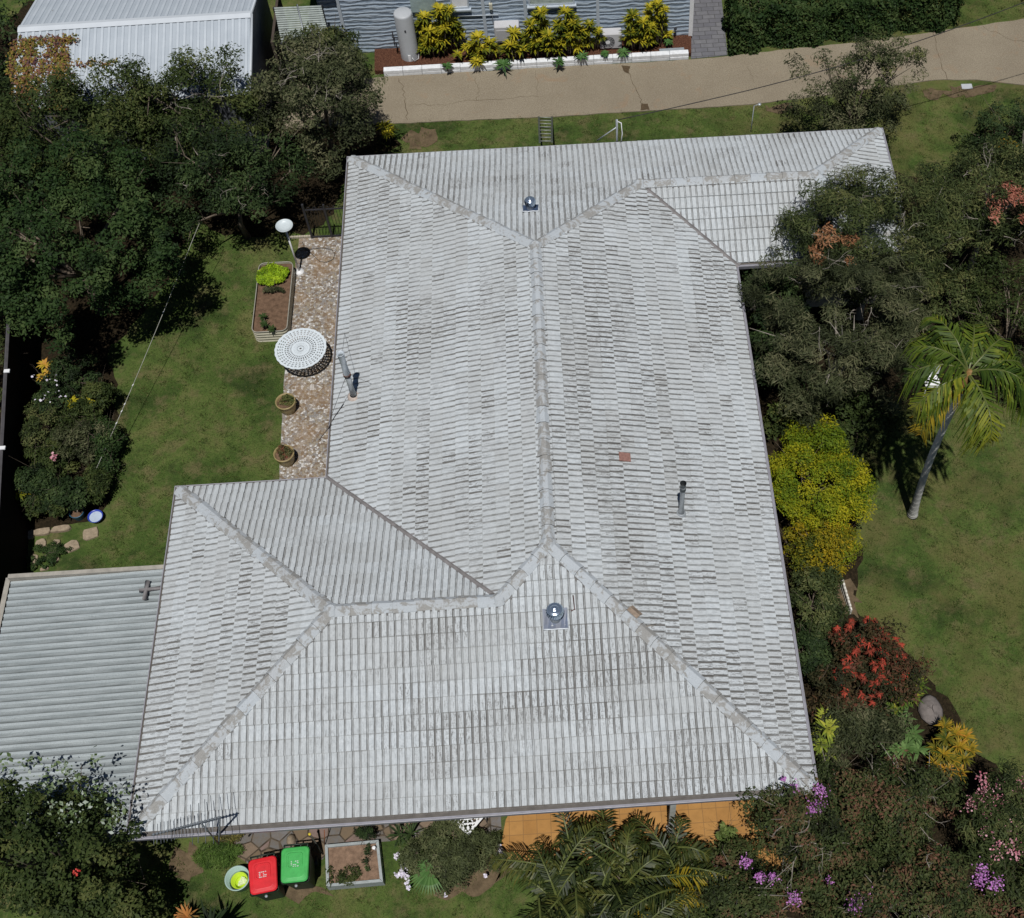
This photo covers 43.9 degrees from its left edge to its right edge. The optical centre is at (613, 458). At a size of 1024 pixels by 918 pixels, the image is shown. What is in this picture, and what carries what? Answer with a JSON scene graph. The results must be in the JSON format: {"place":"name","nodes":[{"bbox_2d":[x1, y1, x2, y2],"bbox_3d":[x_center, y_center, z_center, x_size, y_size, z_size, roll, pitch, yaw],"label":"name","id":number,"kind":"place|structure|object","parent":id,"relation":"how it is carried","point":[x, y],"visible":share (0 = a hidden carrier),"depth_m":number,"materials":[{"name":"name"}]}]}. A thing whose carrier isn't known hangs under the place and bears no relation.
{"place":"outdoors","nodes":[
{"label":"outdoors","id":0,"kind":"place"},
{"bbox_2d":[279,236,340,479],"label":"path","id":1,"kind":"structure","parent":0,"point":[305,424],"depth_m":33.95,"materials":[{"name":"gravel"}]},
{"bbox_2d":[273,444,293,466],"bbox_3d":[-8.361,-0.076,32.153,0.524,0.544,0.530,-3,58,-2],"label":"plant pot","id":2,"kind":"object","parent":1,"relation":"on","point":[283,454],"visible":1,"depth_m":32.02,"materials":[{"name":"ceramic"}]},
{"bbox_2d":[274,328,326,371],"bbox_3d":[-8.283,-2.743,33.749,1.374,0.712,1.374,-3,58,-2],"label":"garden table","id":3,"kind":"object","parent":1,"relation":"on","point":[305,345],"visible":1,"depth_m":33.45,"materials":[{"name":"white paint"}]},
{"bbox_2d":[228,817,500,865],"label":"path","id":4,"kind":"structure","parent":0,"point":[254,844],"depth_m":27.24,"materials":[{"name":"stone"}]},
{"bbox_2d":[316,0,693,53],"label":"neighbour house","id":5,"kind":"structure","parent":0,"point":[372,22],"depth_m":39.77,"materials":[{"name":"metal"}]},
{"bbox_2d":[0,0,1023,917],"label":"ground","id":6,"kind":"structure","parent":0,"point":[124,350],"depth_m":32.19,"materials":[{"name":"plant"}]},
{"bbox_2d":[26,531,72,570],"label":"weeds","id":7,"kind":"object","parent":6,"relation":"on","point":[50,551],"visible":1,"depth_m":30.88,"materials":[{"name":"green plant"}]},
{"bbox_2d":[0,745,143,917],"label":"tree","id":8,"kind":"object","parent":6,"relation":"on","point":[26,841],"visible":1,"depth_m":23.80,"materials":[{"name":"green plant"}]},
{"bbox_2d":[0,565,162,862],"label":"carport","id":9,"kind":"object","parent":6,"relation":"on","point":[75,649],"visible":0.75,"depth_m":26.91,"materials":[{"name":"metal"}]},
{"bbox_2d":[34,842,169,917],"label":"tree","id":10,"kind":"object","parent":6,"relation":"on","point":[124,904],"visible":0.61,"depth_m":24.72,"materials":[{"name":"green plant"}]},
{"bbox_2d":[81,412,127,463],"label":"garden shrub","id":11,"kind":"object","parent":6,"relation":"on","point":[112,444],"visible":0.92,"depth_m":31.94,"materials":[{"name":"green plant"}]},
{"bbox_2d":[14,0,275,165],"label":"shed","id":12,"kind":"structure","parent":6,"relation":"on","point":[153,33],"depth_m":37.04,"materials":[{"name":"paint"}]},
{"bbox_2d":[4,32,116,112],"bbox_3d":[-15.997,-11.227,36.520,3.284,0.768,2.756,-3,58,-2],"label":"climbing vine","id":13,"kind":"object","parent":12,"relation":"on","point":[57,59],"visible":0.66,"depth_m":36.61,"materials":[{"name":"orange plant"}]},
{"bbox_2d":[169,842,203,880],"bbox_3d":[-9.120,8.606,27.006,0.752,0.001,0.854,-3,58,-2],"label":"soil patch","id":14,"kind":"object","parent":6,"relation":"on","point":[187,862],"visible":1,"depth_m":26.97,"materials":[{"name":"soil"}]},
{"bbox_2d":[0,1,400,529],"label":"garden bed","id":15,"kind":"object","parent":6,"relation":"on","point":[92,331],"visible":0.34,"depth_m":36.71,"materials":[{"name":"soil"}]},
{"bbox_2d":[0,0,31,97],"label":"tree","id":16,"kind":"object","parent":15,"relation":"on","point":[8,33],"visible":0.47,"depth_m":37.09,"materials":[{"name":"green plant"}]},
{"bbox_2d":[0,274,37,602],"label":"paling fence","id":17,"kind":"object","parent":15,"relation":"on","point":[18,383],"visible":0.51,"depth_m":31.41,"materials":[{"name":"white paint"}]},
{"bbox_2d":[0,97,64,227],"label":"tree","id":18,"kind":"object","parent":15,"relation":"on","point":[11,138],"visible":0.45,"depth_m":34.18,"materials":[{"name":"green plant"}]},
{"bbox_2d":[11,444,60,509],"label":"garden shrub","id":19,"kind":"object","parent":15,"relation":"on","point":[32,479],"visible":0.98,"depth_m":31.00,"materials":[{"name":"green plant"}]},
{"bbox_2d":[18,398,66,462],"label":"garden shrub","id":20,"kind":"object","parent":15,"relation":"on","point":[30,435],"visible":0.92,"depth_m":31.82,"materials":[{"name":"green plant"}]},
{"bbox_2d":[18,489,76,520],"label":"garden shrub","id":21,"kind":"object","parent":15,"relation":"on","point":[28,511],"visible":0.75,"depth_m":31.06,"materials":[{"name":"green plant"}]},
{"bbox_2d":[24,412,81,481],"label":"garden shrub","id":22,"kind":"object","parent":15,"relation":"on","point":[50,449],"visible":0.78,"depth_m":31.64,"materials":[{"name":"green plant"}]},
{"bbox_2d":[31,364,81,424],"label":"garden shrub","id":23,"kind":"object","parent":15,"relation":"on","point":[57,390],"visible":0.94,"depth_m":32.44,"materials":[{"name":"green plant"}]},
{"bbox_2d":[38,472,90,513],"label":"garden shrub","id":24,"kind":"object","parent":15,"relation":"on","point":[61,493],"visible":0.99,"depth_m":31.04,"materials":[{"name":"green plant"}]},
{"bbox_2d":[35,345,103,386],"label":"garden shrub","id":25,"kind":"object","parent":15,"relation":"on","point":[59,367],"visible":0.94,"depth_m":32.91,"materials":[{"name":"green plant"}]},
{"bbox_2d":[50,389,104,435],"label":"garden shrub","id":26,"kind":"object","parent":15,"relation":"on","point":[81,406],"visible":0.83,"depth_m":32.29,"materials":[{"name":"green plant"}]},
{"bbox_2d":[43,406,113,465],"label":"garden shrub","id":27,"kind":"object","parent":15,"relation":"on","point":[80,429],"visible":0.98,"depth_m":31.64,"materials":[{"name":"green plant"}]},
{"bbox_2d":[0,53,181,219],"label":"tree","id":28,"kind":"object","parent":15,"relation":"on","point":[65,95],"visible":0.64,"depth_m":34.59,"materials":[{"name":"green plant"}]},
{"bbox_2d":[0,121,186,353],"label":"tree","id":29,"kind":"object","parent":15,"relation":"on","point":[24,210],"visible":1,"depth_m":31.36,"materials":[{"name":"green plant"}]},
{"bbox_2d":[76,463,112,507],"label":"garden shrub","id":30,"kind":"object","parent":15,"relation":"on","point":[93,482],"visible":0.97,"depth_m":31.39,"materials":[{"name":"green plant"}]},
{"bbox_2d":[69,376,121,412],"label":"garden shrub","id":31,"kind":"object","parent":15,"relation":"on","point":[102,391],"visible":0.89,"depth_m":32.58,"materials":[{"name":"green plant"}]},
{"bbox_2d":[77,445,130,495],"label":"garden shrub","id":32,"kind":"object","parent":15,"relation":"on","point":[107,463],"visible":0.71,"depth_m":31.81,"materials":[{"name":"green plant"}]},
{"bbox_2d":[109,41,277,181],"bbox_3d":[-11.867,-9.652,35.830,4.530,4.772,3.822,19,60,12],"label":"tree","id":33,"kind":"object","parent":15,"relation":"on","point":[183,73],"visible":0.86,"depth_m":34.76,"materials":[{"name":"green plant"}]},
{"bbox_2d":[248,27,387,182],"bbox_3d":[-8.146,-10.081,35.919,3.565,4.971,3.841,31,63,18],"label":"tree","id":34,"kind":"object","parent":15,"relation":"on","point":[316,68],"visible":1,"depth_m":34.87,"materials":[{"name":"green plant"}]},
{"bbox_2d":[174,837,246,891],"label":"weeds","id":35,"kind":"object","parent":6,"relation":"on","point":[208,857],"visible":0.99,"depth_m":26.92,"materials":[{"name":"green plant"}]},
{"bbox_2d":[145,114,317,246],"bbox_3d":[-10.593,-7.533,34.821,4.940,4.147,3.245,-3,58,-2],"label":"tree","id":36,"kind":"object","parent":6,"relation":"on","point":[239,154],"visible":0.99,"depth_m":34.16,"materials":[{"name":"green plant"}]},
{"bbox_2d":[248,852,284,900],"bbox_3d":[-7.164,8.771,26.261,0.590,1.068,0.854,-10,58,-6],"label":"wheelie bin","id":37,"kind":"object","parent":6,"relation":"on","point":[265,884],"visible":0.94,"depth_m":25.86,"materials":[{"name":"plastic"}]},
{"bbox_2d":[252,261,295,341],"bbox_3d":[-9.390,-4.381,34.992,0.974,0.434,2.492,-3,58,-2],"label":"raised garden bed","id":38,"kind":"object","parent":6,"relation":"on","point":[277,307],"visible":0.86,"depth_m":34.72,"materials":[{"name":"soil"}]},
{"bbox_2d":[256,262,289,285],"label":"lime ground cover","id":39,"kind":"object","parent":38,"relation":"in","point":[270,272],"visible":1,"depth_m":35.06,"materials":[{"name":"green plant"}]},
{"bbox_2d":[271,0,291,84],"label":"fence","id":40,"kind":"object","parent":6,"relation":"on","point":[278,3],"visible":0.33,"depth_m":38.81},
{"bbox_2d":[280,842,318,889],"bbox_3d":[-6.540,8.584,26.372,0.612,1.068,0.862,-3,58,-2],"label":"wheelie bin","id":41,"kind":"object","parent":6,"relation":"on","point":[298,864],"visible":1,"depth_m":25.98,"materials":[{"name":"plastic"}]},
{"bbox_2d":[273,4,338,85],"bbox_3d":[-9.486,-12.799,39.251,1.803,2.251,1.362,-3,58,-2],"label":"lean to","id":42,"kind":"object","parent":6,"relation":"on","point":[301,17],"visible":0.7,"depth_m":38.55,"materials":[{"name":"paint"}]},
{"bbox_2d":[301,204,342,238],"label":"metal gate","id":43,"kind":"structure","parent":6,"relation":"on","point":[324,208],"depth_m":35.84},
{"bbox_2d":[280,15,368,94],"bbox_3d":[-8.783,-12.207,38.611,2.534,2.701,2.090,-23,60,-13],"label":"tree","id":44,"kind":"object","parent":6,"relation":"on","point":[335,33],"visible":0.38,"depth_m":38.14,"materials":[{"name":"green plant"}]},
{"bbox_2d":[325,840,384,889],"bbox_3d":[-5.481,8.615,26.794,1.263,0.300,0.909,-3,58,-2],"label":"raised garden bed","id":45,"kind":"object","parent":6,"relation":"on","point":[340,855],"visible":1,"depth_m":26.72,"materials":[{"name":"soil"}]},
{"bbox_2d":[316,842,370,888],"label":"bed weeds","id":46,"kind":"object","parent":45,"relation":"on","point":[351,877],"visible":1,"depth_m":26.48,"materials":[{"name":"green plant"}]},
{"bbox_2d":[392,7,418,61],"bbox_3d":[-6.581,-13.305,39.775,0.794,1.850,0.630,-3,58,-2],"label":"water heater","id":47,"kind":"object","parent":6,"relation":"on","point":[405,31],"visible":1,"depth_m":39.48,"materials":[{"name":"metal"}]},
{"bbox_2d":[401,127,437,148],"bbox_3d":[-5.931,-9.829,38.646,1.125,0.001,0.964,-3,58,-2],"label":"soil patch","id":48,"kind":"object","parent":6,"relation":"on","point":[430,136],"visible":1,"depth_m":38.64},
{"bbox_2d":[407,858,442,894],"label":"fan palm seedling","id":49,"kind":"object","parent":6,"relation":"on","point":[426,880],"visible":0.92,"depth_m":26.05,"materials":[{"name":"green plant"}]},
{"bbox_2d":[394,819,506,897],"bbox_3d":[-3.484,8.232,26.486,2.378,1.215,1.707,-19,59,-11],"label":"flower shrub","id":50,"kind":"object","parent":6,"relation":"on","point":[459,865],"visible":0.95,"depth_m":26.33,"materials":[{"name":"green plant"}]},
{"bbox_2d":[434,847,513,899],"bbox_3d":[-2.929,8.848,26.780,1.889,0.001,0.823,-25,61,-14],"label":"soil patch","id":51,"kind":"object","parent":6,"relation":"on","point":[482,883],"visible":0.48,"depth_m":26.70,"materials":[{"name":"soil"}]},
{"bbox_2d":[125,127,912,841],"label":"house","id":52,"kind":"structure","parent":6,"relation":"on","point":[557,397],"depth_m":27.38,"materials":[{"name":"white paint"}]},
{"bbox_2d":[151,795,220,844],"bbox_3d":[-8.046,7.235,24.474,1.384,1.761,0.940,-3,58,-2],"label":"tv antenna","id":53,"kind":"object","parent":52,"relation":"attached to","point":[191,824],"visible":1,"depth_m":23.83,"materials":[{"name":"metal"}]},
{"bbox_2d":[326,333,368,428],"bbox_3d":[-6.250,-2.371,29.828,0.975,1.883,2.808,2,58,2],"label":"flue pipe","id":54,"kind":"object","parent":52,"relation":"on","point":[347,375],"visible":1,"depth_m":29.43,"materials":[{"name":"metal"}]},
{"bbox_2d":[542,602,568,630],"bbox_3d":[-1.186,3.183,25.744,0.526,0.535,0.434,-3,58,-2],"label":"roof vent","id":55,"kind":"object","parent":52,"relation":"on","point":[554,614],"visible":1,"depth_m":25.84,"materials":[{"name":"metal"}]},
{"bbox_2d":[375,35,690,73],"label":"garden bed","id":56,"kind":"object","parent":6,"relation":"on","point":[388,57],"visible":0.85,"depth_m":40.42,"materials":[{"name":"soil"}]},
{"bbox_2d":[414,10,452,56],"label":"croton shrub","id":57,"kind":"object","parent":56,"relation":"on","point":[436,39],"visible":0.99,"depth_m":39.67,"materials":[{"name":"yellow plant"}]},
{"bbox_2d":[429,2,467,54],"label":"croton shrub","id":58,"kind":"object","parent":56,"relation":"on","point":[442,13],"visible":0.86,"depth_m":39.44,"materials":[{"name":"yellow plant"}]},
{"bbox_2d":[464,30,501,68],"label":"croton shrub","id":59,"kind":"object","parent":56,"relation":"on","point":[479,50],"visible":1,"depth_m":39.76,"materials":[{"name":"yellow plant"}]},
{"bbox_2d":[496,25,528,61],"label":"croton shrub","id":60,"kind":"object","parent":56,"relation":"on","point":[512,44],"visible":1,"depth_m":39.59,"materials":[{"name":"yellow plant"}]},
{"bbox_2d":[517,5,560,57],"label":"croton shrub","id":61,"kind":"object","parent":56,"relation":"on","point":[535,42],"visible":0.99,"depth_m":39.59,"materials":[{"name":"yellow plant"}]},
{"bbox_2d":[549,4,585,55],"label":"croton shrub","id":62,"kind":"object","parent":56,"relation":"on","point":[566,29],"visible":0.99,"depth_m":39.53,"materials":[{"name":"yellow plant"}]},
{"bbox_2d":[577,18,607,51],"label":"croton shrub","id":63,"kind":"object","parent":56,"relation":"on","point":[586,30],"visible":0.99,"depth_m":39.83,"materials":[{"name":"yellow plant"}]},
{"bbox_2d":[600,28,621,49],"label":"air conditioner","id":64,"kind":"object","parent":56,"relation":"on","point":[613,35],"visible":1,"depth_m":40.12,"materials":[{"name":"metal"}]},
{"bbox_2d":[618,8,661,51],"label":"croton shrub","id":65,"kind":"object","parent":56,"relation":"on","point":[633,29],"visible":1,"depth_m":39.70,"materials":[{"name":"yellow plant"}]},
{"bbox_2d":[642,0,673,46],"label":"croton shrub","id":66,"kind":"object","parent":56,"relation":"on","point":[658,9],"visible":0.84,"depth_m":39.59,"materials":[{"name":"yellow plant"}]},
{"bbox_2d":[383,50,688,75],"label":"retaining wall","id":67,"kind":"structure","parent":6,"relation":"on","point":[544,62],"depth_m":40.17,"materials":[{"name":"concrete"}]},
{"bbox_2d":[488,812,629,917],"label":"cane palm","id":68,"kind":"object","parent":6,"relation":"on","point":[557,873],"visible":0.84,"depth_m":25.01,"materials":[{"name":"green plant"}]},
{"bbox_2d":[535,881,697,917],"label":"cane palm","id":69,"kind":"object","parent":6,"relation":"on","point":[630,892],"visible":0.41,"depth_m":24.59,"materials":[{"name":"green plant"}]},
{"bbox_2d":[546,809,689,917],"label":"cane palm","id":70,"kind":"object","parent":6,"relation":"on","point":[620,858],"visible":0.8,"depth_m":25.18,"materials":[{"name":"green plant"}]},
{"bbox_2d":[588,814,730,917],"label":"cane palm","id":71,"kind":"object","parent":6,"relation":"on","point":[688,855],"visible":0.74,"depth_m":25.16,"materials":[{"name":"green plant"}]},
{"bbox_2d":[683,836,765,892],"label":"shrub","id":72,"kind":"object","parent":6,"relation":"on","point":[738,850],"visible":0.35,"depth_m":25.68,"materials":[{"name":"green plant"}]},
{"bbox_2d":[762,384,907,465],"bbox_3d":[5.592,-0.960,31.961,3.555,1.798,2.295,16,59,11],"label":"shrub","id":73,"kind":"object","parent":6,"relation":"on","point":[870,427],"visible":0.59,"depth_m":31.71,"materials":[{"name":"green plant"}]},
{"bbox_2d":[722,0,964,56],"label":"hedge","id":74,"kind":"object","parent":6,"relation":"on","point":[733,18],"visible":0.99,"depth_m":40.11,"materials":[{"name":"green plant"}]},
{"bbox_2d":[781,26,929,138],"bbox_3d":[7.153,-10.490,36.372,4.342,4.332,2.805,-3,58,-2],"label":"tree","id":75,"kind":"object","parent":6,"relation":"on","point":[847,86],"visible":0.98,"depth_m":35.82,"materials":[{"name":"green plant"}]},
{"bbox_2d":[727,126,1023,917],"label":"garden bed","id":76,"kind":"object","parent":6,"relation":"on","point":[945,831],"visible":0.15,"depth_m":31.24,"materials":[{"name":"brown soil"}]},
{"bbox_2d":[682,851,814,917],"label":"crepe myrtle","id":77,"kind":"object","parent":76,"relation":"on","point":[712,894],"visible":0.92,"depth_m":24.52,"materials":[{"name":"green plant"}]},
{"bbox_2d":[740,258,814,398],"bbox_3d":[4.184,-3.480,32.866,2.226,2.812,4.757,-3,58,-2],"label":"tree","id":78,"kind":"object","parent":76,"relation":"on","point":[789,289],"visible":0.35,"depth_m":32.13,"materials":[{"name":"green plant"}]},
{"bbox_2d":[795,615,836,687],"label":"shrub","id":79,"kind":"object","parent":76,"relation":"on","point":[813,658],"visible":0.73,"depth_m":28.63,"materials":[{"name":"green plant"}]},
{"bbox_2d":[788,560,850,644],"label":"shrub","id":80,"kind":"object","parent":76,"relation":"on","point":[828,611],"visible":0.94,"depth_m":28.98,"materials":[{"name":"green plant"}]},
{"bbox_2d":[736,746,908,902],"bbox_3d":[4.139,7.437,25.589,3.502,3.429,2.937,-3,58,-2],"label":"crepe myrtle","id":81,"kind":"object","parent":76,"relation":"on","point":[806,836],"visible":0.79,"depth_m":24.69,"materials":[{"name":"green plant"}]},
{"bbox_2d":[768,413,878,564],"bbox_3d":[4.967,0.767,30.420,2.644,2.375,4.023,-24,60,-14],"label":"golden shrub","id":82,"kind":"object","parent":76,"relation":"on","point":[832,460],"visible":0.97,"depth_m":29.95,"materials":[{"name":"yellow plant"}]},
{"bbox_2d":[780,502,868,588],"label":"golden shrub","id":83,"kind":"object","parent":76,"relation":"on","point":[820,537],"visible":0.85,"depth_m":29.42,"materials":[{"name":"yellow plant"}]},
{"bbox_2d":[811,704,843,762],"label":"croton shrub","id":84,"kind":"object","parent":76,"relation":"on","point":[827,735],"visible":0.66,"depth_m":27.28,"materials":[{"name":"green plant"}]},
{"bbox_2d":[734,225,937,435],"bbox_3d":[5.660,-3.199,31.259,5.067,5.208,4.953,-3,58,-2],"label":"tree","id":85,"kind":"object","parent":76,"relation":"on","point":[897,317],"visible":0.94,"depth_m":30.35,"materials":[{"name":"green plant"}]},
{"bbox_2d":[809,697,916,777],"bbox_3d":[5.321,6.001,27.533,2.459,1.658,1.681,-36,64,-20],"label":"shrub","id":86,"kind":"object","parent":76,"relation":"on","point":[865,720],"visible":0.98,"depth_m":27.17,"materials":[{"name":"green plant"}]},
{"bbox_2d":[806,615,936,722],"bbox_3d":[5.657,4.802,28.199,3.079,1.816,2.653,-3,58,-2],"label":"red leaf shrub","id":87,"kind":"object","parent":76,"relation":"on","point":[872,639],"visible":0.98,"depth_m":27.84,"materials":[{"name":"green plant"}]},
{"bbox_2d":[771,162,981,320],"bbox_3d":[6.628,-5.306,32.845,5.437,4.762,4.155,-3,58,-2],"label":"tree","id":88,"kind":"object","parent":76,"relation":"on","point":[842,243],"visible":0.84,"depth_m":31.44,"materials":[{"name":"green plant"}]},
{"bbox_2d":[802,744,968,861],"bbox_3d":[5.521,6.992,25.840,3.167,3.444,2.459,15,59,10],"label":"crepe myrtle","id":89,"kind":"object","parent":76,"relation":"on","point":[918,789],"visible":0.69,"depth_m":25.16,"materials":[{"name":"green plant"}]},
{"bbox_2d":[786,829,1004,917],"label":"crepe myrtle","id":90,"kind":"object","parent":76,"relation":"on","point":[947,891],"visible":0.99,"depth_m":24.01,"materials":[{"name":"green plant"}]},
{"bbox_2d":[867,706,931,762],"bbox_3d":[6.242,6.206,27.857,1.236,0.866,1.296,-23,60,-13],"label":"cordyline","id":91,"kind":"object","parent":76,"relation":"on","point":[911,744],"visible":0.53,"depth_m":27.57,"materials":[{"name":"green plant"}]},
{"bbox_2d":[918,694,942,725],"bbox_3d":[7.188,5.672,28.564,0.573,0.255,0.753,-3,58,-2],"label":"garden rock","id":92,"kind":"object","parent":76,"relation":"on","point":[930,710],"visible":0.95,"depth_m":28.49,"materials":[{"name":"stone"}]},
{"bbox_2d":[926,715,981,784],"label":"croton shrub","id":93,"kind":"object","parent":76,"relation":"on","point":[955,749],"visible":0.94,"depth_m":27.34,"materials":[{"name":"yellow plant"}]},
{"bbox_2d":[916,253,1002,332],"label":"shrub","id":94,"kind":"object","parent":76,"relation":"on","point":[949,281],"visible":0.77,"depth_m":33.06,"materials":[{"name":"green plant"}]},
{"bbox_2d":[906,130,1023,269],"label":"tree","id":95,"kind":"object","parent":76,"relation":"on","point":[990,217],"visible":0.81,"depth_m":32.73,"materials":[{"name":"green plant"}]},
{"bbox_2d":[950,756,1023,907],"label":"oleander","id":96,"kind":"object","parent":76,"relation":"on","point":[991,853],"visible":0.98,"depth_m":25.24,"materials":[{"name":"green plant"}]},
{"bbox_2d":[958,92,1023,159],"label":"shrub","id":97,"kind":"object","parent":76,"relation":"on","point":[985,120],"visible":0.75,"depth_m":36.49,"materials":[{"name":"green plant"}]},
{"bbox_2d":[961,249,1023,404],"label":"tree","id":98,"kind":"object","parent":76,"relation":"on","point":[981,314],"visible":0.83,"depth_m":32.58,"materials":[{"name":"green plant"}]},
{"bbox_2d":[966,859,1023,917],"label":"shrub","id":99,"kind":"object","parent":76,"relation":"on","point":[997,903],"visible":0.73,"depth_m":25.33,"materials":[{"name":"green plant"}]},
{"bbox_2d":[923,85,996,99],"bbox_3d":[10.857,-11.490,39.502,2.434,0.001,0.605,-3,58,-2],"label":"soil patch","id":100,"kind":"object","parent":6,"relation":"on","point":[975,90],"visible":1,"depth_m":39.50,"materials":[{"name":"soil"}]},
{"bbox_2d":[897,313,1023,519],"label":"palm tree","id":101,"kind":"object","parent":6,"relation":"on","point":[962,353],"visible":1,"depth_m":25.68,"materials":[{"name":"green plant"}]},
{"bbox_2d":[283,19,1023,280],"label":"driveway","id":102,"kind":"structure","parent":0,"point":[992,52],"depth_m":39.87,"materials":[{"name":"concrete"}]},
{"bbox_2d":[501,799,827,873],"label":"patio","id":103,"kind":"structure","parent":0,"point":[521,833],"depth_m":27.30,"materials":[{"name":"orange tile"}]},
{"bbox_2d":[691,0,727,58],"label":"path","id":104,"kind":"structure","parent":0,"point":[708,37],"depth_m":41.13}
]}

